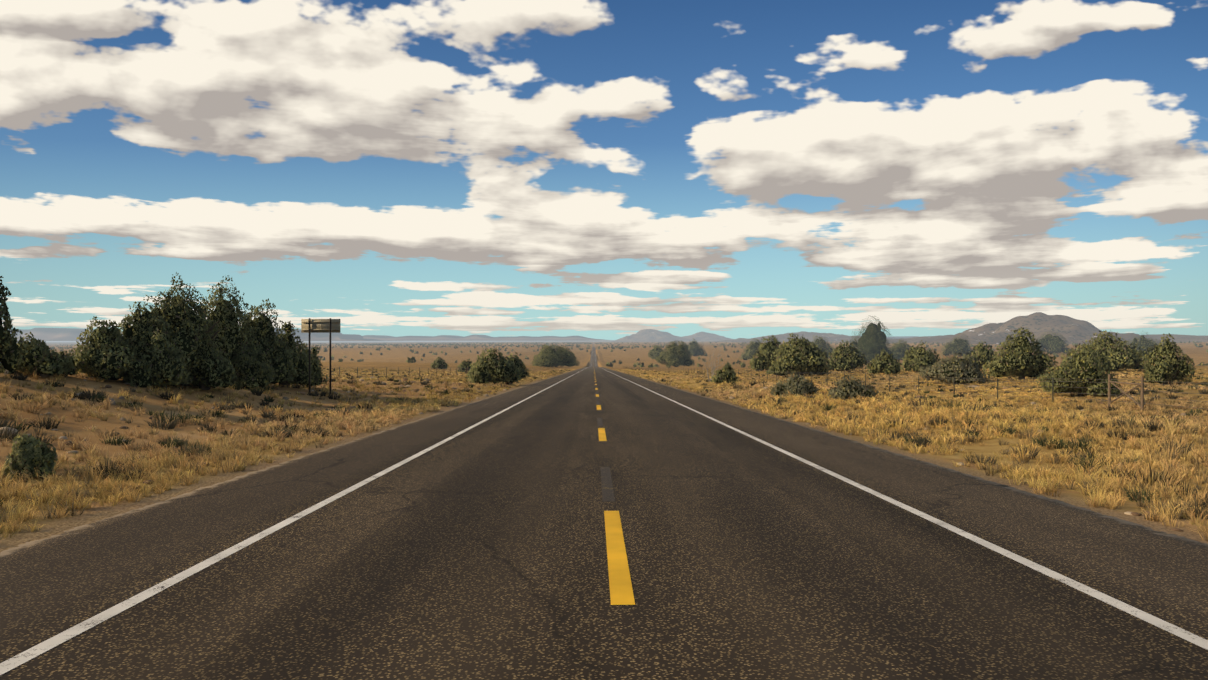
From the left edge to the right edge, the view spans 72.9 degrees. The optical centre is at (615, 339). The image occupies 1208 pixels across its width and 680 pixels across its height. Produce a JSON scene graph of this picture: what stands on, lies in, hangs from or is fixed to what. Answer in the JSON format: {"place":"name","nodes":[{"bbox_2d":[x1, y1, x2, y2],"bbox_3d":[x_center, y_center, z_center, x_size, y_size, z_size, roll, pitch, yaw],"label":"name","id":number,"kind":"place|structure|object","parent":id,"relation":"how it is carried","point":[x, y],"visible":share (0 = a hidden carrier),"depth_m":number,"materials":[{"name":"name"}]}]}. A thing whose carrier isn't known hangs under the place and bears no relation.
{"place":"outdoors","nodes":[
{"label":"outdoors","id":0,"kind":"place"},
{"bbox_2d":[8,328,122,340],"bbox_3d":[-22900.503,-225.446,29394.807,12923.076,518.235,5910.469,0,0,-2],"label":"hills","id":1,"kind":"structure","parent":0,"point":[58,334],"depth_m":28034.33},
{"bbox_2d":[274,328,383,340],"bbox_3d":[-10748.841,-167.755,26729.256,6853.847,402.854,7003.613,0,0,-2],"label":"hills","id":2,"kind":"structure","parent":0,"point":[334,337],"depth_m":25449.29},
{"bbox_2d":[362,335,613,340],"bbox_3d":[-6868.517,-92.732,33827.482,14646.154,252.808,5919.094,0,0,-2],"label":"hills","id":3,"kind":"structure","parent":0,"point":[470,338],"depth_m":32269.70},
{"bbox_2d":[0,347,1207,679],"bbox_3d":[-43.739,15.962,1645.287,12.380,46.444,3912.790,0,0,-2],"label":"road asphalt","id":4,"kind":"structure","parent":0,"point":[478,553],"depth_m":6.92,"materials":[{"name":"grey asphalt"}]},
{"bbox_2d":[0,348,1207,674],"bbox_3d":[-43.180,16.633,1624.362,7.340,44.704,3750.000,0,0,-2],"label":"edge line markings","id":5,"kind":"structure","parent":4,"relation":"on","point":[196,568],"depth_m":6.87,"materials":[{"name":"white paint"}]},
{"bbox_2d":[594,372,614,501],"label":"old marking dashes","id":6,"kind":"object","parent":4,"relation":"on","point":[607,488],"visible":1,"depth_m":11.59,"materials":[{"name":"grey paint"}]},
{"bbox_2d":[594,373,634,604],"bbox_3d":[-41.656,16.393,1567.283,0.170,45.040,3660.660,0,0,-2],"label":"dashed center line","id":7,"kind":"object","parent":4,"relation":"on","point":[621,589],"depth_m":6.97,"materials":[{"name":"yellow paint"}]},
{"bbox_2d":[0,341,1207,551],"bbox_3d":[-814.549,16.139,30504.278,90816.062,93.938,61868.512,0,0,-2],"label":"ground","id":8,"kind":"structure","parent":0,"point":[374,359],"depth_m":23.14,"materials":[{"name":"plant"}]},
{"bbox_2d":[301,318,339,395],"bbox_3d":[-12.827,0.956,35.600,1.688,3.805,0.076,0,0,-2],"label":"road sign","id":9,"kind":"object","parent":8,"relation":"on","point":[310,325],"visible":0.88,"depth_m":35.61,"materials":[{"name":"metal"}]},
{"bbox_2d":[0,349,727,381],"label":"leafless bush twigs","id":10,"kind":"object","parent":8,"relation":"on","point":[712,370],"visible":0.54,"depth_m":75.68,"materials":[{"name":"brown plant"}]},
{"bbox_2d":[325,366,560,377],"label":"fence","id":11,"kind":"object","parent":8,"relation":"on","point":[450,370],"visible":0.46,"depth_m":108.37,"materials":[{"name":"metal"}]},
{"bbox_2d":[0,373,1185,531],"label":"scattered stones","id":12,"kind":"object","parent":8,"relation":"on","point":[112,401],"visible":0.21,"depth_m":23.34,"materials":[{"name":"brown stone"}]},
{"bbox_2d":[15,320,1178,477],"bbox_3d":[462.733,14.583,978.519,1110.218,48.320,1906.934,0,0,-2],"label":"tree limbs","id":13,"kind":"object","parent":8,"relation":"on","point":[284,383],"visible":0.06,"depth_m":37.32,"materials":[{"name":"brown plant"}]},
{"bbox_2d":[0,272,1196,479],"bbox_3d":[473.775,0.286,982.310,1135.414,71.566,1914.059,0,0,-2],"label":"bushes","id":14,"kind":"object","parent":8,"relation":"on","point":[49,456],"visible":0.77,"depth_m":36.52,"materials":[{"name":"green plant"}]},
{"bbox_2d":[47,340,1207,367],"bbox_3d":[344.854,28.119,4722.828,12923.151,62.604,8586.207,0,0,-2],"label":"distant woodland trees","id":15,"kind":"object","parent":8,"relation":"on","point":[412,360],"visible":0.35,"depth_m":3399.51,"materials":[{"name":"green plant"}]},
{"bbox_2d":[626,367,1207,409],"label":"fence","id":16,"kind":"object","parent":8,"relation":"on","point":[1141,396],"visible":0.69,"depth_m":43.94,"materials":[{"name":"metal"}]},
{"bbox_2d":[0,0,1207,339],"label":"sky","id":17,"kind":"structure","parent":0,"point":[595,169],"materials":[{"name":"blue"}]},
{"bbox_2d":[886,336,918,338],"bbox_3d":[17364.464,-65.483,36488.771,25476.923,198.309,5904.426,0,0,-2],"label":"hills","id":18,"kind":"structure","parent":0,"point":[897,337],"depth_m":35138.42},
{"bbox_2d":[611,312,1207,343],"bbox_3d":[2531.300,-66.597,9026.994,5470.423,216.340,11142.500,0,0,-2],"label":"mountains","id":19,"kind":"structure","parent":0,"point":[1069,329],"depth_m":4617.45,"materials":[{"name":"brown stone"}]}
]}

